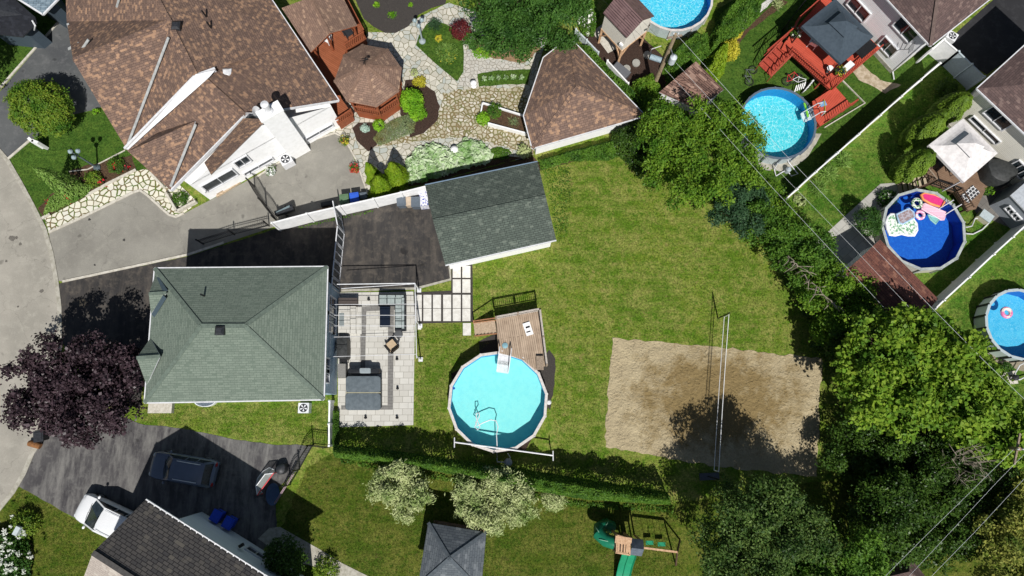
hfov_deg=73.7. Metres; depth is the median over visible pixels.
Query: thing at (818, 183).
spiky plant
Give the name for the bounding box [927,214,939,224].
inflatable shell
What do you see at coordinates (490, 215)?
grey roofed shed
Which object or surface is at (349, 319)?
patio steps
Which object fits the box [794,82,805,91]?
folding chair
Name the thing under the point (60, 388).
maple tree
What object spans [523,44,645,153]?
brown roofed garage
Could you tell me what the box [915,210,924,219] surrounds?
swim ring
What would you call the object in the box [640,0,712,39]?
round pool
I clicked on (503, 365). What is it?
pool steps
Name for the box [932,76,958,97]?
leafy shrub
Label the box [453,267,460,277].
path slab
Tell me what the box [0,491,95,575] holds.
lawn tufts
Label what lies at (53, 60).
side driveway
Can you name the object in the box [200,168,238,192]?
window
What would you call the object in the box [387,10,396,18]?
plant
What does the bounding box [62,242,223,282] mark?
kerb
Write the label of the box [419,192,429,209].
salt sacks
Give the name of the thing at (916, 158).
cedar shrub
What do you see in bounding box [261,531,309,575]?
young tree
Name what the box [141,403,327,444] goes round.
lawn tufts
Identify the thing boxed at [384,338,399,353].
garden chair
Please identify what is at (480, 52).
ground cover
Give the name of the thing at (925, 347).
maple tree
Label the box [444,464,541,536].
willow tree
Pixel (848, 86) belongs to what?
edging
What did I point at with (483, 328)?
deck stairs
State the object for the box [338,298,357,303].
storage bench
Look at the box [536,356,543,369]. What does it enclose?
bench
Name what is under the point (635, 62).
round stool
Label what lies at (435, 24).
blue grass
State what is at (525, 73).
hosta strip
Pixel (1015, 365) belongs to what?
pool border
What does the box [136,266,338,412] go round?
green roofed house
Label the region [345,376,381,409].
hot tub
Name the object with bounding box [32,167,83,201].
pine shrub
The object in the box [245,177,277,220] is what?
iron gate
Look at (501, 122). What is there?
raised bed
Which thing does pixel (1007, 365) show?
leafy shrub
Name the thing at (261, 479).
hockey goal
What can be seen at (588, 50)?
hedge
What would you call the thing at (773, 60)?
red stairs
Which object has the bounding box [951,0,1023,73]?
driveway
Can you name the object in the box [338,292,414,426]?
patio
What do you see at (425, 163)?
hosta bed
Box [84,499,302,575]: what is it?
charcoal roofed house
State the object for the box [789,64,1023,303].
side lawn
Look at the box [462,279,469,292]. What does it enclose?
path slab
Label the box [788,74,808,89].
bicycle
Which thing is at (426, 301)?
path slab
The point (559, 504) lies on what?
willow shrub
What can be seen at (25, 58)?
kerb
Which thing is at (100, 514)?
parked car
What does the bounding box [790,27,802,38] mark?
flower pot
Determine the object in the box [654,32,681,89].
utility pole
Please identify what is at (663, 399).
sand court
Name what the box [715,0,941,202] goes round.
lawn
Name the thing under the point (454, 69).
island lawn
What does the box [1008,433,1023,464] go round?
utility pole
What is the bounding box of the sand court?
[604,337,822,476]
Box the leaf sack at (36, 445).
[27,440,42,448]
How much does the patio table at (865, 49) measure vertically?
0.745 m
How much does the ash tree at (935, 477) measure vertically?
5.067 m
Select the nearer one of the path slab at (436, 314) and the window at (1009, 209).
the path slab at (436, 314)
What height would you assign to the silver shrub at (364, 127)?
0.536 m
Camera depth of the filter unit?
52.01 m
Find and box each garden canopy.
[791,0,872,76]
[927,119,996,190]
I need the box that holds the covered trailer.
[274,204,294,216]
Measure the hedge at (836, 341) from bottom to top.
4.173 m
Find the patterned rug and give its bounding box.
[961,185,979,202]
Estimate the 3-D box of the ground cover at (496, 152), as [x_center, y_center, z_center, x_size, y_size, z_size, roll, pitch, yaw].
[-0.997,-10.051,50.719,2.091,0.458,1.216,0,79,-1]
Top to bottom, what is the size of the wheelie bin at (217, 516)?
1.060 m
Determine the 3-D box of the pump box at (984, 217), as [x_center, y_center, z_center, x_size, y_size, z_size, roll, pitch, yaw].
[33.957,-4.568,49.831,2.718,0.915,1.159,-40,82,-8]
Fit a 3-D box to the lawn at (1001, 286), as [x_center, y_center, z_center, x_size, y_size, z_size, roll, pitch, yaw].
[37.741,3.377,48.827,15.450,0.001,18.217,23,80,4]
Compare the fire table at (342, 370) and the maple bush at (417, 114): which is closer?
the fire table at (342, 370)
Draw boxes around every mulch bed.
[352,122,382,150]
[400,79,439,137]
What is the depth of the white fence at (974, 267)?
48.56 m
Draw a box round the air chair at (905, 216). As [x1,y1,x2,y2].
[896,208,914,224]
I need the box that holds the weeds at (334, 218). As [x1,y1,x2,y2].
[298,210,372,228]
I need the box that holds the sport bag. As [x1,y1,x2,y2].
[274,463,288,474]
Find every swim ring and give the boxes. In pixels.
[911,198,922,208]
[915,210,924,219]
[1000,306,1012,318]
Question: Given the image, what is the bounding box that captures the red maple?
[449,18,471,40]
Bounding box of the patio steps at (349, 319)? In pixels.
[338,306,361,333]
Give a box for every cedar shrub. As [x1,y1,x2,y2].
[364,162,380,186]
[368,172,399,198]
[384,161,410,191]
[888,147,936,183]
[898,112,946,150]
[914,109,949,135]
[925,91,972,126]
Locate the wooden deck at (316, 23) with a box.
[282,0,367,128]
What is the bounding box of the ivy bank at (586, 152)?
[538,141,620,170]
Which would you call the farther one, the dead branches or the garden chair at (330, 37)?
the garden chair at (330, 37)
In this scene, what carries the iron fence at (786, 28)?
on the lawn at (758, 41)
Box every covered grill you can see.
[337,338,350,362]
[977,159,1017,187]
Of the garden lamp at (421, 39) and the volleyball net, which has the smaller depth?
the volleyball net
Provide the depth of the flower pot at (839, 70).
50.52 m
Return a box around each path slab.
[416,295,421,307]
[416,309,421,320]
[423,295,430,307]
[423,309,430,320]
[433,295,440,307]
[433,309,440,320]
[443,295,450,307]
[443,309,450,320]
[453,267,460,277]
[453,279,460,292]
[453,295,460,307]
[453,309,460,320]
[462,266,469,277]
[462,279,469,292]
[462,295,469,307]
[462,309,469,320]
[463,323,470,334]
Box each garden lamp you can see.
[68,149,100,170]
[412,18,425,43]
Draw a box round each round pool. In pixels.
[447,350,547,452]
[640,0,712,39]
[736,87,816,165]
[873,188,966,273]
[972,288,1023,362]
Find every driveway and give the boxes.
[0,24,100,156]
[19,397,310,549]
[49,132,365,280]
[59,203,449,405]
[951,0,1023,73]
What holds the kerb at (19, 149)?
on the side driveway at (53, 60)
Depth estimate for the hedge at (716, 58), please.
50.87 m
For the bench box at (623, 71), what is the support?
on the work yard at (635, 50)
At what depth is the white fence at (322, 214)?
48.58 m
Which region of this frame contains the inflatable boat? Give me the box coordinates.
[920,193,945,207]
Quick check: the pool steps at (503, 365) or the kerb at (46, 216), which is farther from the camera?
the kerb at (46, 216)
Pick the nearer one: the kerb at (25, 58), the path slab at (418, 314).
the path slab at (418, 314)
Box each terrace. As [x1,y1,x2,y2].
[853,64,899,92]
[975,185,1008,226]
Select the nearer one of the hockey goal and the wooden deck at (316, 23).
the hockey goal
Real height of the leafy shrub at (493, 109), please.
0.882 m
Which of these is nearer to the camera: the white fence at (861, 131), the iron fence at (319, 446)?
the iron fence at (319, 446)
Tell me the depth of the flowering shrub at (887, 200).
50.00 m
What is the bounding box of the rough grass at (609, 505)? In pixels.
[340,458,673,513]
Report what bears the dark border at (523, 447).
on the ground at (684, 482)
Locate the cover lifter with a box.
[348,368,380,373]
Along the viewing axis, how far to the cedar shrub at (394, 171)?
48.81 m
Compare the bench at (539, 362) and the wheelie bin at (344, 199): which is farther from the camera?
the wheelie bin at (344, 199)
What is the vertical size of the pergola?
2.626 m
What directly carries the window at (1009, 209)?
in the grey garden shed at (1006, 205)
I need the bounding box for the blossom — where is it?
[579,9,595,37]
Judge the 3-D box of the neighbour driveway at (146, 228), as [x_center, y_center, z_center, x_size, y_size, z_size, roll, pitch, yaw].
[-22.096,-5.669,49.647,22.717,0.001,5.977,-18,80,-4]
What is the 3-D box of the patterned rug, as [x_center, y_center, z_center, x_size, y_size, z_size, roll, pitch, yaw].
[33.425,-6.837,49.807,1.300,0.020,0.750,-40,82,-8]
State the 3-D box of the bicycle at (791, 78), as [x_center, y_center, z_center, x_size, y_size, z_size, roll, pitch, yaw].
[21.399,-16.070,52.059,1.740,0.308,0.986,-20,80,-5]
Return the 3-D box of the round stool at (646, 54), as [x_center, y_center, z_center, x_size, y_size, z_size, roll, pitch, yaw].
[10.377,-17.878,52.434,0.640,0.210,0.640,0,79,-1]
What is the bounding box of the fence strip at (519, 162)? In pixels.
[432,140,610,182]
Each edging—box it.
[69,150,124,171]
[824,80,864,127]
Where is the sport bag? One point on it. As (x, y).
(280, 469)
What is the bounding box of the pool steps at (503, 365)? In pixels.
[496,346,511,373]
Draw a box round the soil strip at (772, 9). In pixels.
[736,0,786,43]
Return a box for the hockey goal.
[255,467,275,495]
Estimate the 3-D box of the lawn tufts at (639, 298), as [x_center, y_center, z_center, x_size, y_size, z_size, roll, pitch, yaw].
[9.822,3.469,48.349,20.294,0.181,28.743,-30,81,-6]
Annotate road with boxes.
[0,156,56,502]
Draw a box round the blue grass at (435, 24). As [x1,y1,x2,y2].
[427,17,442,30]
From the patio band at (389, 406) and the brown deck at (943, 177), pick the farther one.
the brown deck at (943, 177)
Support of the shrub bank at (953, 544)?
on the lawn at (828, 496)
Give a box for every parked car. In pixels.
[74,493,133,537]
[149,450,221,487]
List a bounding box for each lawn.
[0,0,65,84]
[0,432,1023,575]
[10,107,146,223]
[416,20,463,80]
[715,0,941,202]
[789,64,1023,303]
[938,235,1023,414]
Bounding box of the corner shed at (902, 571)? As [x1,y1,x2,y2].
[882,558,924,575]
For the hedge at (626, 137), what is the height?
2.327 m
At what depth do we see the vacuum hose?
45.86 m
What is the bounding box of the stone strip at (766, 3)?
[729,0,771,32]
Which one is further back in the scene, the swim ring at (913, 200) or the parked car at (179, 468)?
the swim ring at (913, 200)
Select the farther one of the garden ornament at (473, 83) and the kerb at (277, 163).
the garden ornament at (473, 83)
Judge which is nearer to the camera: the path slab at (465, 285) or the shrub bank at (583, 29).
the path slab at (465, 285)
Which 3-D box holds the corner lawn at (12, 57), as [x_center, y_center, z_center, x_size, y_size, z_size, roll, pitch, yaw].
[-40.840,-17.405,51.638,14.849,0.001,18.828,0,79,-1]
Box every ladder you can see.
[274,474,293,503]
[801,79,815,93]
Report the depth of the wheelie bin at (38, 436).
45.68 m
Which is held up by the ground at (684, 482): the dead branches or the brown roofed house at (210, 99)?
the brown roofed house at (210, 99)
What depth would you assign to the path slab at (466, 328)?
48.23 m
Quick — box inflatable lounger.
[921,203,946,220]
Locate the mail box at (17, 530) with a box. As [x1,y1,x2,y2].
[12,525,22,538]
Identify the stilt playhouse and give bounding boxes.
[598,0,653,61]
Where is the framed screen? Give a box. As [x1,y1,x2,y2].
[331,201,344,292]
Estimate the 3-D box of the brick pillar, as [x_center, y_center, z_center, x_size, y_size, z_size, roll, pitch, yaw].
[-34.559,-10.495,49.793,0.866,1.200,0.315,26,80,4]
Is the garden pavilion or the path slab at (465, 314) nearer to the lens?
the garden pavilion
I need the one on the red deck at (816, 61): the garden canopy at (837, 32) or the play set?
the garden canopy at (837, 32)
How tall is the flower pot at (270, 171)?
0.878 m
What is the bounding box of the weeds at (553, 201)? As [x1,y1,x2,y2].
[545,163,572,240]
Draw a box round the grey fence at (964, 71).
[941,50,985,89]
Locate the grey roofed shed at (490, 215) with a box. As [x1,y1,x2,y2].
[425,161,555,268]
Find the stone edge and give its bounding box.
[594,24,615,52]
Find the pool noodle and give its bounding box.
[803,103,808,116]
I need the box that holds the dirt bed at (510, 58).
[473,34,541,62]
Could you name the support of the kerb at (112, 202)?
on the neighbour driveway at (146, 228)
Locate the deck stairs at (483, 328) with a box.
[473,318,496,336]
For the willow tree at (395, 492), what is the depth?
43.60 m
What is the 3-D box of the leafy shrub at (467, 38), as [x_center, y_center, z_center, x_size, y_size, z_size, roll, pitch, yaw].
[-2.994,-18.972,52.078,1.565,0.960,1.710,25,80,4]
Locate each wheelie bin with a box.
[33,430,48,442]
[209,507,227,523]
[221,514,239,530]
[320,200,332,207]
[339,193,349,204]
[349,192,359,202]
[360,192,367,199]
[396,196,406,208]
[406,196,411,207]
[411,196,419,208]
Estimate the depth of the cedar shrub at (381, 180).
48.72 m
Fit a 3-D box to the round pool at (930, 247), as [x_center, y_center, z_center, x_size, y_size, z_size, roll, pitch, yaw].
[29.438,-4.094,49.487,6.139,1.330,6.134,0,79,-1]
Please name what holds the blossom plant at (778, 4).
on the soil strip at (772, 9)
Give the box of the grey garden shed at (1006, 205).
[989,180,1023,230]
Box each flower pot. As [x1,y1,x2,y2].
[264,164,275,175]
[338,135,349,145]
[348,162,359,173]
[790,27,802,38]
[834,66,846,77]
[983,186,995,195]
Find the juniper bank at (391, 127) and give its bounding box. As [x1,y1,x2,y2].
[373,114,415,145]
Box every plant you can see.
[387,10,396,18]
[771,0,783,11]
[809,177,828,197]
[818,164,838,183]
[832,150,851,168]
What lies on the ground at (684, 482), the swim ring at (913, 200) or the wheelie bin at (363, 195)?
the wheelie bin at (363, 195)
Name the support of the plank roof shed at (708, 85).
on the ground at (684, 482)
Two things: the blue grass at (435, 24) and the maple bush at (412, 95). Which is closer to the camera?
the maple bush at (412, 95)
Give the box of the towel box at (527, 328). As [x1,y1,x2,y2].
[523,322,532,335]
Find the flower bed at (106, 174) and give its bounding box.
[38,155,135,215]
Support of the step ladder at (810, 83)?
on the lawn at (758, 41)
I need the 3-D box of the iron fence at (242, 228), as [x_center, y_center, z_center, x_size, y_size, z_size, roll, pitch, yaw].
[-19.885,-3.980,48.680,4.904,1.350,0.176,-16,80,-4]
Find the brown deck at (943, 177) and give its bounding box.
[924,163,986,212]
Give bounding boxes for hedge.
[332,410,339,446]
[333,445,671,504]
[579,44,646,110]
[611,120,653,178]
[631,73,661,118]
[662,32,709,83]
[703,43,728,81]
[705,0,761,59]
[807,308,887,388]
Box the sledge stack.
[266,483,279,505]
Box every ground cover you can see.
[472,47,492,58]
[490,147,511,160]
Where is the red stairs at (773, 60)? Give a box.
[756,40,793,81]
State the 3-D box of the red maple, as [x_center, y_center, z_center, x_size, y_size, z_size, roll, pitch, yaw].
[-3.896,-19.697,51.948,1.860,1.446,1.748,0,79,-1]
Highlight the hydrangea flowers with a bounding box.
[0,514,33,575]
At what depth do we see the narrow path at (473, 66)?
52.15 m
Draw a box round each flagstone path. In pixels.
[326,3,548,191]
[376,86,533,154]
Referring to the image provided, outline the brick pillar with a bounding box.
[27,137,48,149]
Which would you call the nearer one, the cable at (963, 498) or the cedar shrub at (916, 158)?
the cable at (963, 498)
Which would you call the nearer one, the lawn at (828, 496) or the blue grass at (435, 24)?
the lawn at (828, 496)
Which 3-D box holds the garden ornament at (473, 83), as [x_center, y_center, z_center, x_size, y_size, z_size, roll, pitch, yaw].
[-2.892,-15.375,51.466,0.480,0.750,0.468,0,79,-1]
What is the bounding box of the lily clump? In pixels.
[436,43,458,64]
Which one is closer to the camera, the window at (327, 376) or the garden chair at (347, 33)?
the window at (327, 376)
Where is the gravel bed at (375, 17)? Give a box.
[356,0,445,32]
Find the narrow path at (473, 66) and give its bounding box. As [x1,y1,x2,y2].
[458,51,524,87]
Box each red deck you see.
[764,0,883,94]
[810,87,858,128]
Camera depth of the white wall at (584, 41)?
51.82 m
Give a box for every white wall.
[575,28,598,54]
[606,59,628,84]
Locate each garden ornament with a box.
[451,146,457,152]
[470,80,476,88]
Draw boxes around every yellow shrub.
[412,76,427,87]
[434,35,441,42]
[721,37,740,61]
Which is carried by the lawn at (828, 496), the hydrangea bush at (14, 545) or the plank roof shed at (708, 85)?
the hydrangea bush at (14, 545)
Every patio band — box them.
[341,309,393,409]
[360,306,394,367]
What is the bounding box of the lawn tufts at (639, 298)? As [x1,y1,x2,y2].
[472,158,836,487]
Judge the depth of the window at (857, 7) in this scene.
51.41 m
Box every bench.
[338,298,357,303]
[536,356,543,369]
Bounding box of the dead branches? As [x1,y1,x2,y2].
[778,256,844,311]
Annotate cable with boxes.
[672,77,880,303]
[676,34,1021,396]
[679,66,910,308]
[909,472,1006,575]
[944,450,1012,517]
[950,479,1023,556]
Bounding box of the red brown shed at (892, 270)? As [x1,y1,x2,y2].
[832,240,937,315]
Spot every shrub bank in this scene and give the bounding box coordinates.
[575,0,599,36]
[659,104,691,121]
[746,169,809,242]
[814,411,922,482]
[903,459,1023,575]
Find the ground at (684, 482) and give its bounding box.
[0,0,1002,550]
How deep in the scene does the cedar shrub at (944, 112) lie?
48.52 m
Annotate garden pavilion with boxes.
[419,520,486,575]
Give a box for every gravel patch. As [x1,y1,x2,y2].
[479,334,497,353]
[539,350,555,409]
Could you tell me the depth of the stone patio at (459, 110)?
51.31 m
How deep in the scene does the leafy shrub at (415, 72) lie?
51.66 m
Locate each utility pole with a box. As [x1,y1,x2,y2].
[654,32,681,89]
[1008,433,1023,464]
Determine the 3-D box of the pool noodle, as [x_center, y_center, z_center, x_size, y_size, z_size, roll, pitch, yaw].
[21.843,-13.226,50.716,0.180,0.160,1.125,-9,79,-3]
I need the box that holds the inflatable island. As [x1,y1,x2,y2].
[885,213,917,236]
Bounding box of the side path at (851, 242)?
[818,183,901,269]
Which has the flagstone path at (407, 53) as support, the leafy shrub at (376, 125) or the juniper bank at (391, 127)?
the juniper bank at (391, 127)
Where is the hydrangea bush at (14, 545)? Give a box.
[0,527,32,575]
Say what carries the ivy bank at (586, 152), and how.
on the fence strip at (519, 162)
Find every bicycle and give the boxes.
[743,66,757,85]
[782,69,803,85]
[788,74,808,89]
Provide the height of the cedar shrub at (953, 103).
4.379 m
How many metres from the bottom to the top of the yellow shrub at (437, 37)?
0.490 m
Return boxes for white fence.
[270,186,426,230]
[785,62,941,199]
[915,38,957,63]
[931,224,1023,311]
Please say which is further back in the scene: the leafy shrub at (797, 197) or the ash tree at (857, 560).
the leafy shrub at (797, 197)
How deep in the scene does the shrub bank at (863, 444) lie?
44.68 m
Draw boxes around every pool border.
[758,134,820,170]
[973,321,1023,370]
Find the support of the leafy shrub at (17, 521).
on the lawn at (828, 496)
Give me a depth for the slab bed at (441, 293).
48.66 m
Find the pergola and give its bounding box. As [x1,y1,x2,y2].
[329,283,422,361]
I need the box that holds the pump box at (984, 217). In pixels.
[966,209,994,234]
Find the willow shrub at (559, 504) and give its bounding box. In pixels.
[541,492,567,512]
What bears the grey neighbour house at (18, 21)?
on the corner lawn at (12, 57)
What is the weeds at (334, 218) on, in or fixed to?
on the driveway at (393, 243)
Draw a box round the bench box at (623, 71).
[613,61,630,78]
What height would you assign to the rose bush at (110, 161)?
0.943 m
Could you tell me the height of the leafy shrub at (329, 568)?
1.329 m
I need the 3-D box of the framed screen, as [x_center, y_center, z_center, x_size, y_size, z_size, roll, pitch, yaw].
[-12.235,-2.851,48.129,0.412,2.135,6.236,-2,79,-1]
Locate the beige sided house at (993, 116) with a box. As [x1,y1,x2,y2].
[947,45,1023,185]
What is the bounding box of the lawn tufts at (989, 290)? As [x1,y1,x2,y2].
[940,237,1023,401]
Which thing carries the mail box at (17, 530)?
on the lawn at (828, 496)
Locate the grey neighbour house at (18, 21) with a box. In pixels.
[0,0,67,48]
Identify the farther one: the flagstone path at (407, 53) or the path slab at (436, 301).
the flagstone path at (407, 53)
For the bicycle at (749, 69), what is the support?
on the lawn at (758, 41)
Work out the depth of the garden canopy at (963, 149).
47.64 m
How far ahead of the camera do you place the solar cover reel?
45.34 m
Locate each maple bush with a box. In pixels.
[400,87,424,113]
[408,104,426,121]
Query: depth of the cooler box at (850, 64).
50.66 m
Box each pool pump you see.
[497,453,511,466]
[774,159,797,176]
[1000,363,1023,383]
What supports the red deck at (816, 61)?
on the lawn at (758, 41)
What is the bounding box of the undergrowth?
[759,235,1001,570]
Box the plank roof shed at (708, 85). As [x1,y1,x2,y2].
[659,62,723,114]
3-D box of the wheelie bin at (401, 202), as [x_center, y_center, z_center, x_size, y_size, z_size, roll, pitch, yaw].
[-7.955,-6.192,49.444,0.650,1.060,0.805,-6,79,-2]
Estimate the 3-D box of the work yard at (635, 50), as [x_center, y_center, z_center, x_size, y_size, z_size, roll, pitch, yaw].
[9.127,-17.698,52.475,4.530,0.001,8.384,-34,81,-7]
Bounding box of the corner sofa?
[378,293,406,330]
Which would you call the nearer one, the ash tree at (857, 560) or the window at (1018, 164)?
the ash tree at (857, 560)
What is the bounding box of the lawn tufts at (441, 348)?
[345,323,488,441]
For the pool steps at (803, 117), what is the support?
attached to the round pool at (779, 110)
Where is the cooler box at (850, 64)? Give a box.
[843,60,854,74]
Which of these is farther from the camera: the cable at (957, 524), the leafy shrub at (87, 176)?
the leafy shrub at (87, 176)
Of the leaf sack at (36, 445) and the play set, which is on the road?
the leaf sack at (36, 445)
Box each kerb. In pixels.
[0,22,58,88]
[0,149,61,510]
[7,140,29,158]
[41,213,50,218]
[48,189,183,232]
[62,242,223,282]
[85,169,136,196]
[149,172,197,212]
[255,132,367,194]
[341,267,450,291]
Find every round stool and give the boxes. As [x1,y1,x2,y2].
[632,59,639,66]
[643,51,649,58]
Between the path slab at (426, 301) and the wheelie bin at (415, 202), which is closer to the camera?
the path slab at (426, 301)
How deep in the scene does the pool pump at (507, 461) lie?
45.95 m
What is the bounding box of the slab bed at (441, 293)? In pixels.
[414,264,472,323]
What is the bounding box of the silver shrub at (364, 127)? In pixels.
[360,123,369,132]
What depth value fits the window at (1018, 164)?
49.19 m
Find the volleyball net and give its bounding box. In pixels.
[699,312,729,479]
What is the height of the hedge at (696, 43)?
2.394 m
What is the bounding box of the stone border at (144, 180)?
[45,169,197,230]
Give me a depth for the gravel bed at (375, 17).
52.90 m
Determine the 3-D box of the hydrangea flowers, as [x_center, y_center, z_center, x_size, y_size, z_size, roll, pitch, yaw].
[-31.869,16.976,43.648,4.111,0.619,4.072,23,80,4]
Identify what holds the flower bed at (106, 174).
on the front lawn at (95, 139)
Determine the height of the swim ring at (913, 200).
0.240 m
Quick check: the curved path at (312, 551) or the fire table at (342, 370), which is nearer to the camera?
the curved path at (312, 551)
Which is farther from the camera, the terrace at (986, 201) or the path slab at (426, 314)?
the terrace at (986, 201)
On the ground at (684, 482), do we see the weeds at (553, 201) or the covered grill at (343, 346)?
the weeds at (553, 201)
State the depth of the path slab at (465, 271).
49.02 m
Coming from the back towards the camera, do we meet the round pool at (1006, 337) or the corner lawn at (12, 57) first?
the corner lawn at (12, 57)
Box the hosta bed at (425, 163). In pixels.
[405,137,493,183]
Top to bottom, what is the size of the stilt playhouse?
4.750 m
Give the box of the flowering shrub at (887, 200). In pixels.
[876,187,898,206]
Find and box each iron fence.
[195,220,269,244]
[308,445,329,448]
[781,0,805,42]
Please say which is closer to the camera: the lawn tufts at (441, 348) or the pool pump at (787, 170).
the lawn tufts at (441, 348)
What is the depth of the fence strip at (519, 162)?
50.67 m
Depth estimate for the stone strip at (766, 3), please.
53.51 m
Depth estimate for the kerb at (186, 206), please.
49.43 m
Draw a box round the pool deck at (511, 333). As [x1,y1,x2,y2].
[495,308,547,369]
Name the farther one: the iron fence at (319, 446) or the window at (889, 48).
the window at (889, 48)
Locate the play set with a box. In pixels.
[594,518,680,575]
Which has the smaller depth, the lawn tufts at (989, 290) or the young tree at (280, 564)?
the young tree at (280, 564)
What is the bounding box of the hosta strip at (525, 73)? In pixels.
[477,69,530,86]
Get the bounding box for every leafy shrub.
[7,507,40,539]
[83,169,103,188]
[92,108,99,114]
[172,190,188,205]
[312,553,339,575]
[372,119,385,131]
[409,68,417,76]
[461,30,480,50]
[475,110,489,125]
[486,102,501,119]
[508,115,518,127]
[516,143,531,157]
[793,194,805,207]
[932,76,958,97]
[1000,362,1013,372]
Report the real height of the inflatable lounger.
0.150 m
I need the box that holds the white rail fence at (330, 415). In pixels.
[328,400,334,446]
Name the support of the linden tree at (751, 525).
on the lawn at (828, 496)
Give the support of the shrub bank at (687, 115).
on the ground at (684, 482)
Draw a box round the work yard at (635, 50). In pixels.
[579,29,670,101]
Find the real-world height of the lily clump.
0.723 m
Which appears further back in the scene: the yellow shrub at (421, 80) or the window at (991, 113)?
the yellow shrub at (421, 80)
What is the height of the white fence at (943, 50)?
2.180 m
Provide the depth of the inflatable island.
48.96 m
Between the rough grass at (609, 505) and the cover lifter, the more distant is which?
the cover lifter
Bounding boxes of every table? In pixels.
[338,364,347,377]
[380,307,389,326]
[395,331,402,337]
[825,65,832,72]
[854,39,876,58]
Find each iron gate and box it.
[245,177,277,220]
[282,444,313,486]
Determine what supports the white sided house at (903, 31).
on the lawn at (758, 41)
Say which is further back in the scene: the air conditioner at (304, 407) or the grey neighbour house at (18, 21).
the grey neighbour house at (18, 21)
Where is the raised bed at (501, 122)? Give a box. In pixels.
[480,102,526,135]
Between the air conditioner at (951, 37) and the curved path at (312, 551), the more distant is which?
the air conditioner at (951, 37)
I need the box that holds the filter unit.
[649,46,661,62]
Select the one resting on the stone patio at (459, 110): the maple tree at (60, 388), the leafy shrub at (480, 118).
the leafy shrub at (480, 118)
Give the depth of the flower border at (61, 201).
49.21 m
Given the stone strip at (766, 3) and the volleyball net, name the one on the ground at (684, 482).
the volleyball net
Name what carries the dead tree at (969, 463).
on the lawn at (828, 496)
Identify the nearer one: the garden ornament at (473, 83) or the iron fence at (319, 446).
the iron fence at (319, 446)
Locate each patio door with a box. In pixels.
[327,311,335,334]
[328,294,336,318]
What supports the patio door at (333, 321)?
in the green roofed house at (243, 334)
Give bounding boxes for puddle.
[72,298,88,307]
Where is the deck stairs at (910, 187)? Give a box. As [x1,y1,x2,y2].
[897,167,935,193]
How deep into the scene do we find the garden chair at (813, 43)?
50.85 m
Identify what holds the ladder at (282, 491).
attached to the iron gate at (292, 471)
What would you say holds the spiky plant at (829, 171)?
on the side lawn at (976, 246)
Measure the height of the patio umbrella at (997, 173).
1.200 m
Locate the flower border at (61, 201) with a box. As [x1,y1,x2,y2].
[43,180,92,214]
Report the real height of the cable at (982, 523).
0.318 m
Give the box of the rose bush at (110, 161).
[106,156,124,173]
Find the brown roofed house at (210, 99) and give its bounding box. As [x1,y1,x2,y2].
[66,0,339,199]
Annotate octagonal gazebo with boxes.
[334,44,401,120]
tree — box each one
[0,328,147,449]
[2,78,75,138]
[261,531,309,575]
[362,459,438,525]
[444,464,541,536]
[457,0,594,65]
[633,92,769,216]
[687,470,845,575]
[705,180,773,239]
[735,184,843,294]
[788,521,894,575]
[791,260,889,348]
[829,302,1002,443]
[841,464,949,571]
[851,204,883,239]
[904,428,990,517]
[934,367,1023,468]
[941,443,1000,487]
[963,472,1023,575]
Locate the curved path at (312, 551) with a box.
[258,527,366,575]
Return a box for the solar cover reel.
[454,437,553,460]
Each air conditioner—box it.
[278,152,295,169]
[298,403,311,412]
[942,31,958,43]
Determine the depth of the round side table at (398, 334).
47.63 m
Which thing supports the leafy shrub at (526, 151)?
on the flagstone path at (407, 53)
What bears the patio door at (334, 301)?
in the green roofed house at (243, 334)
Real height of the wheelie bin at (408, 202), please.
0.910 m
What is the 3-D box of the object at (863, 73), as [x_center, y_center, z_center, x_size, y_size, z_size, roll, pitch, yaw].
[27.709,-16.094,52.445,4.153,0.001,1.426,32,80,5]
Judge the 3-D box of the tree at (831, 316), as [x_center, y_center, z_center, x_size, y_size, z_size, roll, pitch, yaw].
[22.187,1.323,46.819,6.619,4.414,6.936,0,79,-1]
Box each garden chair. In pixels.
[323,34,332,45]
[342,28,353,40]
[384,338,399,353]
[806,39,817,49]
[935,159,943,169]
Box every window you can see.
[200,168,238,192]
[232,154,252,168]
[243,156,274,176]
[244,545,264,560]
[305,122,333,141]
[326,357,329,374]
[326,368,329,383]
[845,0,871,23]
[876,35,898,58]
[891,16,917,44]
[968,115,1001,144]
[982,106,1012,131]
[1003,205,1015,214]
[1010,212,1022,221]
[1011,159,1023,179]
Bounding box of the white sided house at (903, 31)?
[837,0,989,79]
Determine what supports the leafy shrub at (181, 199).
on the stone border at (144, 180)
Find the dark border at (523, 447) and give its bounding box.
[451,369,547,452]
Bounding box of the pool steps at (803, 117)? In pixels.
[800,102,825,121]
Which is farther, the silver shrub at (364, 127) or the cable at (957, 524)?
the silver shrub at (364, 127)
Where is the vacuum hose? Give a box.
[474,413,498,456]

